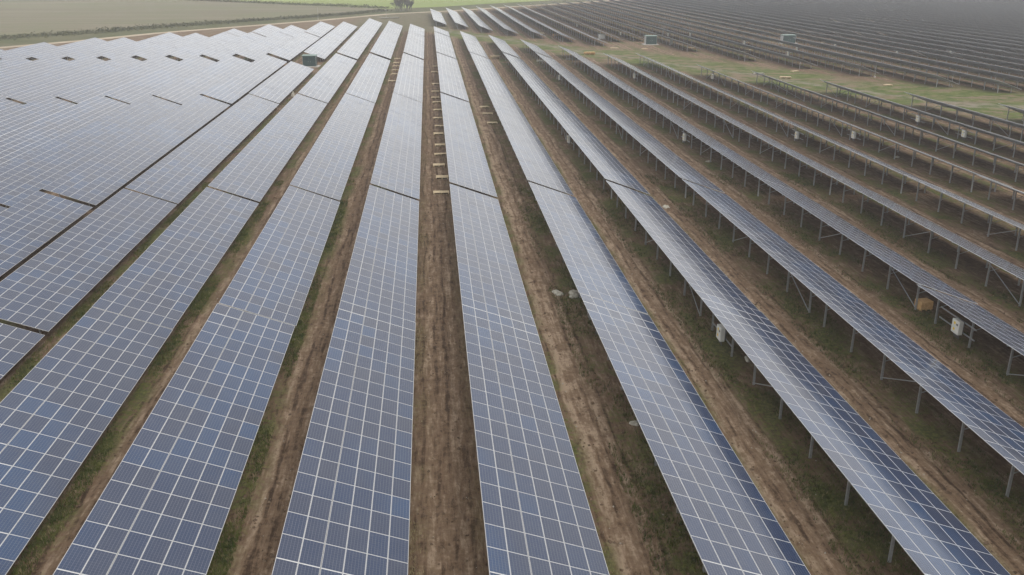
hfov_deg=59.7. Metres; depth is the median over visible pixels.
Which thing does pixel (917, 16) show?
solar table
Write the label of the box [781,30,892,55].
solar table
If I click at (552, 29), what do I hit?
solar table
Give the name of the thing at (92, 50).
solar table
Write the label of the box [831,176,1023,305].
solar table
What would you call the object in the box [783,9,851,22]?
solar table
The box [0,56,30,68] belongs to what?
solar table
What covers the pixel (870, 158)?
solar table
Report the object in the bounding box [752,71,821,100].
solar table
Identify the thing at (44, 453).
solar table
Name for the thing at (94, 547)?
solar table
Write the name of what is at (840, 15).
solar table
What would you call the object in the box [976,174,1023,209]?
solar table
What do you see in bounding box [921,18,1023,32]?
solar table
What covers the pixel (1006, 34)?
solar table
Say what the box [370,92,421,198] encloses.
solar table
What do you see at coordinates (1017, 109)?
solar table
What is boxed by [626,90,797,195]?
solar table
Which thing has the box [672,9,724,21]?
solar table
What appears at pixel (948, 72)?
solar table
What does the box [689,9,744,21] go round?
solar table
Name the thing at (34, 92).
solar table
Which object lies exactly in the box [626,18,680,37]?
solar table
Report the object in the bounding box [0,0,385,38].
field
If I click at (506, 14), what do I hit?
solar table
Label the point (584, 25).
solar table
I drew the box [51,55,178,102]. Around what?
solar table
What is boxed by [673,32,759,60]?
solar table
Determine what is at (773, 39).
solar table
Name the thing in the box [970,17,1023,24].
solar table
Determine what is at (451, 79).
solar table
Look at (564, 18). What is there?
solar table
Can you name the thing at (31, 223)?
solar table
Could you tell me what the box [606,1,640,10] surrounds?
solar table
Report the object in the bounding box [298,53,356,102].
solar table
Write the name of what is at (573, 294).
sack
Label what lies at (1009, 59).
solar table
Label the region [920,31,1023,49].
solar table
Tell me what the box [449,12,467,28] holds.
solar table
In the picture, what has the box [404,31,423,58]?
solar table
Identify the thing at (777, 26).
solar table
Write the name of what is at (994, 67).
solar table
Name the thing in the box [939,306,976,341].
inverter
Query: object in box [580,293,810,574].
solar table
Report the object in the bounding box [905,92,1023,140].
solar table
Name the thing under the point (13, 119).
solar table
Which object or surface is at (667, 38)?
solar table
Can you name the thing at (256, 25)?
road
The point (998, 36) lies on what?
solar table
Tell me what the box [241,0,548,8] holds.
crop field
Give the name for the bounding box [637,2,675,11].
solar table
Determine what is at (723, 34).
solar table
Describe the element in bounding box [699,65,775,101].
solar table
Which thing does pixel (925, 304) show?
wooden crate
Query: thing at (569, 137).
inverter
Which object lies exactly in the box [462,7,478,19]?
solar table
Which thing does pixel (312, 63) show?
door
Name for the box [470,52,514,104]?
solar table
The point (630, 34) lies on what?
solar table
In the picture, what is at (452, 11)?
solar table
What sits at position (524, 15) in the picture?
solar table
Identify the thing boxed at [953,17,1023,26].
solar table
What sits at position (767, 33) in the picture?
solar table
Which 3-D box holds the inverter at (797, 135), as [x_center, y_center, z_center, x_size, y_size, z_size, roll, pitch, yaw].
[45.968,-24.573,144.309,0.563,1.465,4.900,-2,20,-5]
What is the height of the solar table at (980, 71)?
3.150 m
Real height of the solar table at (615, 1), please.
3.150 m
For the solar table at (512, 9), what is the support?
on the ground at (448, 398)
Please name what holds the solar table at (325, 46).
on the ground at (448, 398)
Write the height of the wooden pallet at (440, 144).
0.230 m
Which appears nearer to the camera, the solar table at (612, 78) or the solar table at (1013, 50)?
the solar table at (612, 78)
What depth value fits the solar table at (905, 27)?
365.60 m
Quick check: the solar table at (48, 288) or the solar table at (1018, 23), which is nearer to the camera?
the solar table at (48, 288)
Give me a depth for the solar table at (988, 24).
380.64 m
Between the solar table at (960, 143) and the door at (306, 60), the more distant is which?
the door at (306, 60)
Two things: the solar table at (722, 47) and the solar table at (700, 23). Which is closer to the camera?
the solar table at (722, 47)
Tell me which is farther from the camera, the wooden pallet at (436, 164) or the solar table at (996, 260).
the wooden pallet at (436, 164)
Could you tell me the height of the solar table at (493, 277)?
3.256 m
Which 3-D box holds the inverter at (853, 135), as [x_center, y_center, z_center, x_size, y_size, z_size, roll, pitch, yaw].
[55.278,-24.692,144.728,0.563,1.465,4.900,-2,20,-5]
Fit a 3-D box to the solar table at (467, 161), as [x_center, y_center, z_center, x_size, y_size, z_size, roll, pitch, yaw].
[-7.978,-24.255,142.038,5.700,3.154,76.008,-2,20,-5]
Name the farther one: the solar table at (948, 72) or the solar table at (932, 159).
the solar table at (948, 72)
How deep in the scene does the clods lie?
56.26 m
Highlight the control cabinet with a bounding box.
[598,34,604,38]
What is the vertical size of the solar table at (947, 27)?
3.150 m
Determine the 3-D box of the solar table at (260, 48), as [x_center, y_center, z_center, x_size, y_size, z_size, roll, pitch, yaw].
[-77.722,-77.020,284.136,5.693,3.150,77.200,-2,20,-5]
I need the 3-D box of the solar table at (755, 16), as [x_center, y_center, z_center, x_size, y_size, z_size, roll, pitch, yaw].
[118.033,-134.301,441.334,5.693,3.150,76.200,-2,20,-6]
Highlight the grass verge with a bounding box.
[0,0,606,46]
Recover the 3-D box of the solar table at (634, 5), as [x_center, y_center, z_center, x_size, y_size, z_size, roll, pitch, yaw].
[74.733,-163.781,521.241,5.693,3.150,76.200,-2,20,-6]
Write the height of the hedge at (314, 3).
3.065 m
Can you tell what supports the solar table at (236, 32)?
on the ground at (448, 398)
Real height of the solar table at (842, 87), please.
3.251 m
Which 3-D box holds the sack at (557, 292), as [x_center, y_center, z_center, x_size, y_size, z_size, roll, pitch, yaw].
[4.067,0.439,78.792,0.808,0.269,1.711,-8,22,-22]
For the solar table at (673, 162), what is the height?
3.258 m
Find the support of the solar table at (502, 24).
on the ground at (448, 398)
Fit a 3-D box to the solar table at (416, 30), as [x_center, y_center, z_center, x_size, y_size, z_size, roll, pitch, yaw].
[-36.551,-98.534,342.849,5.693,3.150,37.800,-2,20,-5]
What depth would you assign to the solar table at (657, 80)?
207.59 m
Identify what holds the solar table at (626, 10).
on the ground at (448, 398)
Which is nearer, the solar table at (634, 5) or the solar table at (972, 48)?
the solar table at (972, 48)
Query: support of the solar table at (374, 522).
on the ground at (448, 398)
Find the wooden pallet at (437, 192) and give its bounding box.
[433,190,448,194]
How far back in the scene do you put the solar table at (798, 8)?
515.54 m
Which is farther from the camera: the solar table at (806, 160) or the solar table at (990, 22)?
the solar table at (990, 22)
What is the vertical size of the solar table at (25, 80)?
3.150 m
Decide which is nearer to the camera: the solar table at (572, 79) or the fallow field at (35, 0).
the solar table at (572, 79)
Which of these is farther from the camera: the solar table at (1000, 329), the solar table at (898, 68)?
the solar table at (898, 68)
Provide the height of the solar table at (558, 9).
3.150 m
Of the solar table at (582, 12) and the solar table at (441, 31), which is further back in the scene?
the solar table at (582, 12)
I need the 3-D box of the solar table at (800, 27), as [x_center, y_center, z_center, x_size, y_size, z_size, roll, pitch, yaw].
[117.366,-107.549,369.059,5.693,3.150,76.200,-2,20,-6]
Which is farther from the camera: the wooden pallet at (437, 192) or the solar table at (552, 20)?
the solar table at (552, 20)
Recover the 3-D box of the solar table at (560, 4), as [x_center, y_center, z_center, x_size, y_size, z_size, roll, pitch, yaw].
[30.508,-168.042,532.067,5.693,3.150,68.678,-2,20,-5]
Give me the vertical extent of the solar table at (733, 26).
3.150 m
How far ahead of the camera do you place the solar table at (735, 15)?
437.99 m
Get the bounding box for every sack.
[552,290,563,295]
[569,290,578,298]
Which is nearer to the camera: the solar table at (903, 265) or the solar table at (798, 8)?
the solar table at (903, 265)
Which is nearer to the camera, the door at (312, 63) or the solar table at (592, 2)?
the door at (312, 63)
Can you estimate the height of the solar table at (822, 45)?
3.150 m
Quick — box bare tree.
[389,0,413,11]
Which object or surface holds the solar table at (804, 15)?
on the ground at (448, 398)
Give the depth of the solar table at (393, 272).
82.04 m
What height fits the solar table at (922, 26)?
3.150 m
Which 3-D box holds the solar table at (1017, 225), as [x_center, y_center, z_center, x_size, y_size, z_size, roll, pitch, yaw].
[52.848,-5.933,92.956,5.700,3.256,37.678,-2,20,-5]
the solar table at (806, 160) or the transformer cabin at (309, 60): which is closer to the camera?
the solar table at (806, 160)
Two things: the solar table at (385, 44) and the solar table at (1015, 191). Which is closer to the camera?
the solar table at (1015, 191)
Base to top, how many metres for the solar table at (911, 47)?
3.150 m
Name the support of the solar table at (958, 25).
on the ground at (448, 398)
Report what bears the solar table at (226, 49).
on the ground at (448, 398)
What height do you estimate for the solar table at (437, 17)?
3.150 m
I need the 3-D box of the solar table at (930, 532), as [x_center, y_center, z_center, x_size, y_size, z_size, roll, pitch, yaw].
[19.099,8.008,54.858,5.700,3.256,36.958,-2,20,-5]
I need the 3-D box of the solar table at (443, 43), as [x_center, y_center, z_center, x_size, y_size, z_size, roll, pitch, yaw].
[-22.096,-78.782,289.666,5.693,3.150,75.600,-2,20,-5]
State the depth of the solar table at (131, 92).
198.94 m
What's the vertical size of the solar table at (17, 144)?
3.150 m
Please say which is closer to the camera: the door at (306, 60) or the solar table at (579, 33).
the door at (306, 60)
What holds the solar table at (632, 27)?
on the ground at (448, 398)
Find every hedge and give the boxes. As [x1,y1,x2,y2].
[0,20,238,40]
[193,0,392,8]
[230,8,391,21]
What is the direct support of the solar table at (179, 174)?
on the ground at (448, 398)
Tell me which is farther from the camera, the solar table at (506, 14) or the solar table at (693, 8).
the solar table at (693, 8)
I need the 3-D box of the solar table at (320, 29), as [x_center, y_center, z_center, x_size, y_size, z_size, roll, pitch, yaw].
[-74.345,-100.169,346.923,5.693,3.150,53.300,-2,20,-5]
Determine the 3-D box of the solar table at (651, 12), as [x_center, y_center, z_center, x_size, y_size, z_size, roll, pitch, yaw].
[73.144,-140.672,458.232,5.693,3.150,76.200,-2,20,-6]
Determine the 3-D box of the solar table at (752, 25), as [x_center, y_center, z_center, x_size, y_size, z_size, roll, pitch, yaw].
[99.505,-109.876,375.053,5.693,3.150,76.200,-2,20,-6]
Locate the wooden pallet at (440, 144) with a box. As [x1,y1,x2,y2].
[435,143,444,146]
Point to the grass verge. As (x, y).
(34, 40)
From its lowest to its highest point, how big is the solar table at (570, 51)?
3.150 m
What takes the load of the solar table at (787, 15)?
on the ground at (448, 398)
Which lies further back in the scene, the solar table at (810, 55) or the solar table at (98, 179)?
the solar table at (810, 55)
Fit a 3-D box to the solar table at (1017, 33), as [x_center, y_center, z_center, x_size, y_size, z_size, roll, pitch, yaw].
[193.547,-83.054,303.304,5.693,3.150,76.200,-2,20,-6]
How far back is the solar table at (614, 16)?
427.07 m
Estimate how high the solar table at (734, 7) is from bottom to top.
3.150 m
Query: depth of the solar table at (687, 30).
345.79 m
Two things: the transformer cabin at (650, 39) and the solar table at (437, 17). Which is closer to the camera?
the transformer cabin at (650, 39)
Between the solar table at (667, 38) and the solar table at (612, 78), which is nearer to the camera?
the solar table at (612, 78)
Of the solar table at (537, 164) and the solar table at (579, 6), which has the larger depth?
the solar table at (579, 6)
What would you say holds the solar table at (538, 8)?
on the ground at (448, 398)
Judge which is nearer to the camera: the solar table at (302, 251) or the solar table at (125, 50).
the solar table at (302, 251)
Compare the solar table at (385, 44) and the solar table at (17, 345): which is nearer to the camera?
the solar table at (17, 345)
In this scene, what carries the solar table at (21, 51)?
on the ground at (448, 398)
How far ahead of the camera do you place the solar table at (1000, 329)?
67.96 m
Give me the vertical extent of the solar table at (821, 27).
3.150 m
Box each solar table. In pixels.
[0,42,56,58]
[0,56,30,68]
[0,56,67,80]
[0,56,104,98]
[0,95,128,167]
[0,95,180,207]
[0,96,75,135]
[0,97,22,112]
[0,188,176,333]
[0,191,92,275]
[0,206,7,212]
[0,307,172,574]
[0,323,44,378]
[2,55,141,103]
[25,38,106,60]
[42,95,229,205]
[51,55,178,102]
[53,303,294,574]
[61,37,135,59]
[92,187,258,328]
[96,32,181,59]
[102,55,215,103]
[125,94,278,203]
[130,33,208,59]
[152,55,251,104]
[166,32,238,60]
[200,32,265,59]
[201,54,286,103]
[208,94,326,201]
[219,185,339,325]
[225,29,246,36]
[235,32,293,59]
[249,61,313,102]
[252,24,281,36]
[269,32,319,60]
[272,300,415,574]
[278,25,305,36]
[290,93,374,199]
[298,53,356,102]
[304,31,346,61]
[305,22,334,36]
[331,21,357,36]
[337,31,371,58]
[341,185,418,321]
[346,53,389,102]
[357,18,381,36]
[370,31,397,58]
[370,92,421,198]
[383,21,402,36]
[393,53,423,101]
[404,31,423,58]
[409,24,424,36]
[431,11,446,26]
[434,27,449,36]
[434,31,455,58]
[436,52,468,100]
[440,92,496,196]
[446,8,459,16]
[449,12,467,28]
[450,184,532,317]
[460,31,488,58]
[461,296,608,574]
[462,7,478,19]
[468,14,492,32]
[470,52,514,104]
[479,8,498,19]
[487,91,573,199]
[489,35,520,60]
[490,17,518,33]
[497,9,520,21]
[503,53,560,103]
[505,5,523,13]
[512,19,544,38]
[516,11,545,26]
[520,5,544,17]
[520,39,551,57]
[529,182,647,319]
[532,4,556,14]
[534,91,649,198]
[535,52,605,103]
[536,21,574,41]
[537,13,567,28]
[544,3,569,14]
[550,11,575,22]
[551,1,572,9]
[559,46,583,58]
[560,23,608,45]
[567,11,600,25]
[569,6,599,19]
[569,52,649,102]
[571,3,597,12]
[574,0,592,7]
[574,20,623,39]
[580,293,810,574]
[581,91,724,197]
[587,0,616,8]
[590,4,625,16]
[593,9,632,22]
[593,20,643,41]
[594,14,639,31]
[604,53,695,102]
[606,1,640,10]
[606,180,758,315]
[609,0,627,5]
[610,5,649,17]
[618,11,662,25]
[622,2,659,11]
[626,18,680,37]
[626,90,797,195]
[633,7,676,20]
[633,26,699,51]
[636,53,735,101]
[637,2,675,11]
[642,13,694,27]
[651,2,695,12]
[653,8,702,20]
[656,21,721,42]
[666,2,712,12]
[669,15,732,33]
[671,90,868,194]
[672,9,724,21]
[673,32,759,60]
[682,3,727,12]
[682,179,868,312]
[688,24,763,47]
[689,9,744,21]
[694,2,743,12]
[695,290,1009,574]
[696,17,763,35]
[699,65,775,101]
[706,9,763,22]
[707,2,758,12]
[713,36,816,68]
[715,17,786,35]
[717,90,939,193]
[722,9,781,21]
[724,27,813,52]
[735,17,816,35]
[737,9,800,22]
[752,9,818,21]
[752,39,877,74]
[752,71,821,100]
[754,29,778,37]
[757,18,840,35]
[757,177,976,309]
[761,2,818,11]
[762,90,1010,191]
[767,9,836,21]
[775,18,864,36]
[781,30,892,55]
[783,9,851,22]
[793,37,856,55]
[794,18,884,35]
[799,9,869,20]
[804,45,956,86]
[806,89,1023,181]
[806,286,1023,496]
[808,31,926,57]
[812,18,904,37]
[814,9,887,20]
[821,80,869,100]
[829,9,905,20]
[831,18,929,35]
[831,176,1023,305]
[832,31,961,57]
[844,9,921,19]
[844,48,1018,92]
[848,18,948,34]
[848,88,1023,156]
[855,31,989,57]
[860,9,938,19]
[867,18,970,34]
[878,31,1018,60]
[878,49,1023,86]
[884,18,989,33]
[898,31,1023,57]
[904,18,1011,33]
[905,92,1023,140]
[905,175,1023,250]
[914,50,1023,79]
[917,284,1023,375]
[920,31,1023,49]
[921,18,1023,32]
[935,17,1023,29]
[941,31,1023,44]
[950,52,1023,74]
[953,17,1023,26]
[964,31,1023,41]
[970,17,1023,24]
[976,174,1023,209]
[977,52,1023,67]
[983,30,1023,38]
[998,103,1023,124]
[1004,51,1023,58]
[1005,30,1023,34]
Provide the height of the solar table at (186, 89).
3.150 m
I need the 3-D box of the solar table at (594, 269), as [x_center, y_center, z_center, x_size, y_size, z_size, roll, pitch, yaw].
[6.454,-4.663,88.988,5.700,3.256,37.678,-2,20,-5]
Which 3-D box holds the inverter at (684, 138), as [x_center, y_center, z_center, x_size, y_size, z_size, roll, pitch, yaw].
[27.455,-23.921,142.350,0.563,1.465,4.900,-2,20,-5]
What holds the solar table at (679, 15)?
on the ground at (448, 398)
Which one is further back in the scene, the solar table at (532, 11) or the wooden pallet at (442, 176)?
the solar table at (532, 11)
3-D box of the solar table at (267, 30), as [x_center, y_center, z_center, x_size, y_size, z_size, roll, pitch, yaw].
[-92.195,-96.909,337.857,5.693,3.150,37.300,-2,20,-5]
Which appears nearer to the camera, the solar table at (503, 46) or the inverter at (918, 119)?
the inverter at (918, 119)
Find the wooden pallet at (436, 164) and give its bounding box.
[433,163,444,166]
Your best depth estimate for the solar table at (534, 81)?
206.20 m
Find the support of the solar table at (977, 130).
on the ground at (448, 398)
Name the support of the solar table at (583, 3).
on the ground at (448, 398)
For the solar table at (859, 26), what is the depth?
366.37 m
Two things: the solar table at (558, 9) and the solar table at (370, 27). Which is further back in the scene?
the solar table at (558, 9)
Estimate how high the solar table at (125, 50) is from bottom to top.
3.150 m
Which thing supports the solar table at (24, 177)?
on the ground at (448, 398)
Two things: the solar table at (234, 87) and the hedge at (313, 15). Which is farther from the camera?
the hedge at (313, 15)
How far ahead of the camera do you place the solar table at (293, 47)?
277.69 m
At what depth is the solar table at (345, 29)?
344.96 m
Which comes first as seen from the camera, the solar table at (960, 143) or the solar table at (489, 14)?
the solar table at (960, 143)
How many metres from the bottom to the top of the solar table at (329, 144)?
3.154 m
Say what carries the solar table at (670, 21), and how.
on the ground at (448, 398)
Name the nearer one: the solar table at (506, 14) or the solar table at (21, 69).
the solar table at (21, 69)
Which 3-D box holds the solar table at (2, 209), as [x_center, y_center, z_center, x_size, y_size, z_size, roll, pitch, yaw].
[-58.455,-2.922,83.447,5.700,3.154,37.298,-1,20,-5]
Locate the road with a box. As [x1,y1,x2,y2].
[0,0,616,47]
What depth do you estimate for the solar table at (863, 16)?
441.21 m
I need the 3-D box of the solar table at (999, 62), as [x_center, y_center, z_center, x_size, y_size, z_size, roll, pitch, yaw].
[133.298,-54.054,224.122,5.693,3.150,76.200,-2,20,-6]
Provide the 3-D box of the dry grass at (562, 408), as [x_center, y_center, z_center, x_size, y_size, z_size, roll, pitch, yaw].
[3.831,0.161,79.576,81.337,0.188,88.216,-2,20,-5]
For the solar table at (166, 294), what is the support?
on the ground at (448, 398)
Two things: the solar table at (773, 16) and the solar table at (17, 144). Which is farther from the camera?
the solar table at (773, 16)
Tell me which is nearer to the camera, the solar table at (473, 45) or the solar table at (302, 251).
the solar table at (302, 251)
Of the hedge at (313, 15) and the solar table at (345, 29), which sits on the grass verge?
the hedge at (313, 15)
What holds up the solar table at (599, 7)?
on the ground at (448, 398)
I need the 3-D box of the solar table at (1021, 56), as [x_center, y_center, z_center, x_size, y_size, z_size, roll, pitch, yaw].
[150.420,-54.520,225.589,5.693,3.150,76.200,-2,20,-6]
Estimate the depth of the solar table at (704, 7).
508.96 m
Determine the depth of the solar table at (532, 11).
466.79 m
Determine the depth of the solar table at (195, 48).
275.13 m
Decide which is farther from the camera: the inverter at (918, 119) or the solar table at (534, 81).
the solar table at (534, 81)
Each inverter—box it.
[567,135,572,144]
[681,131,689,142]
[712,322,732,347]
[791,129,803,140]
[847,129,860,140]
[911,113,925,123]
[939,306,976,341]
[956,127,972,139]
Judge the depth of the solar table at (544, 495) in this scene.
48.96 m
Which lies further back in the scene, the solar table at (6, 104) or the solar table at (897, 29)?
the solar table at (897, 29)
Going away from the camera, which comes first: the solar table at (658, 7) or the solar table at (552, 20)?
the solar table at (552, 20)
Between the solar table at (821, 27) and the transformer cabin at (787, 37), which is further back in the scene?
the solar table at (821, 27)
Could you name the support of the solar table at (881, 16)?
on the ground at (448, 398)
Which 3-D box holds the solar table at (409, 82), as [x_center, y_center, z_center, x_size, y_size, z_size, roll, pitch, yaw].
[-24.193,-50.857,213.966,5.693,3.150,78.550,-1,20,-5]
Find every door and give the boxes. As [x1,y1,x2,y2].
[304,57,308,65]
[309,57,314,65]
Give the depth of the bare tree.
493.06 m
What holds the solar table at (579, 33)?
on the ground at (448, 398)
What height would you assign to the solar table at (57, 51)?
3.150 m
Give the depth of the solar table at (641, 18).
414.63 m
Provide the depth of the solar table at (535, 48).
273.84 m
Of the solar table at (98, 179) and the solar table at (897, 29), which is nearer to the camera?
the solar table at (98, 179)
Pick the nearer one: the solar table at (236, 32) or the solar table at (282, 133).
the solar table at (282, 133)
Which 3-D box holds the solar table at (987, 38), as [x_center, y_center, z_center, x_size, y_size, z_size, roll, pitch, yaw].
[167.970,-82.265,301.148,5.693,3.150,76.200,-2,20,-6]
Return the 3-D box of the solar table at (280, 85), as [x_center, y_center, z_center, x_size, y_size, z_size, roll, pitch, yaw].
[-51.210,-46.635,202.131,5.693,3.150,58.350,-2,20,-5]
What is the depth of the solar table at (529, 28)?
356.06 m
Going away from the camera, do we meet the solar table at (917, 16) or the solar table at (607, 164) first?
the solar table at (607, 164)
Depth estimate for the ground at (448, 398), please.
82.32 m
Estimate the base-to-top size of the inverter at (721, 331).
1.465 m
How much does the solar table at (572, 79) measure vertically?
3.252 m
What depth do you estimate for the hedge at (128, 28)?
355.46 m
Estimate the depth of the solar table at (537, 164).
129.70 m
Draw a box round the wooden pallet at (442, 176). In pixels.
[436,175,447,178]
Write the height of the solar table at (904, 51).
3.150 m
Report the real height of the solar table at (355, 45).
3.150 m
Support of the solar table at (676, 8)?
on the ground at (448, 398)
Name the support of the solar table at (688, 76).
on the ground at (448, 398)
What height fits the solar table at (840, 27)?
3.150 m
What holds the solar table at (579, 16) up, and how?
on the ground at (448, 398)
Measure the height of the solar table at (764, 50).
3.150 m
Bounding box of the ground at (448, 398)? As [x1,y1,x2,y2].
[0,0,1023,574]
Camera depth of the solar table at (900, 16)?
443.88 m
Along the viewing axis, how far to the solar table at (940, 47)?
290.18 m
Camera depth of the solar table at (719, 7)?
511.12 m
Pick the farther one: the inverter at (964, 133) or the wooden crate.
the inverter at (964, 133)
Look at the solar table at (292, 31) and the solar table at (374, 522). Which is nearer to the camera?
the solar table at (374, 522)
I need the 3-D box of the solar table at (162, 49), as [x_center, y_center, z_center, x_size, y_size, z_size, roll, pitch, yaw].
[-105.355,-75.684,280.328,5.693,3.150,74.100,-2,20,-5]
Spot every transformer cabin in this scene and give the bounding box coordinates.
[302,54,320,66]
[643,35,658,44]
[777,34,797,43]
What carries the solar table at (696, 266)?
on the ground at (448, 398)
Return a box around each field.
[0,0,71,0]
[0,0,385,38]
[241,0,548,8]
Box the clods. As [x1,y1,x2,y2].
[7,176,1023,574]
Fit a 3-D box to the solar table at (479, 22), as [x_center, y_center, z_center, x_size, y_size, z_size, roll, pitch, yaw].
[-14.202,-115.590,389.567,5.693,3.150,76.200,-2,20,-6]
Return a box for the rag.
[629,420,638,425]
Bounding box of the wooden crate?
[914,298,933,310]
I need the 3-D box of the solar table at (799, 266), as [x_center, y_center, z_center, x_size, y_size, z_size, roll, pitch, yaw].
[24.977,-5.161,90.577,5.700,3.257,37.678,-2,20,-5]
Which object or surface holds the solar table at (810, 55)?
on the ground at (448, 398)
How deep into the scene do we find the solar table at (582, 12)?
464.96 m
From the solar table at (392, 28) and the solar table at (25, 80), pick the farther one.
the solar table at (392, 28)
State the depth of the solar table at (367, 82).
203.41 m
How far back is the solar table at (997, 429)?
58.11 m

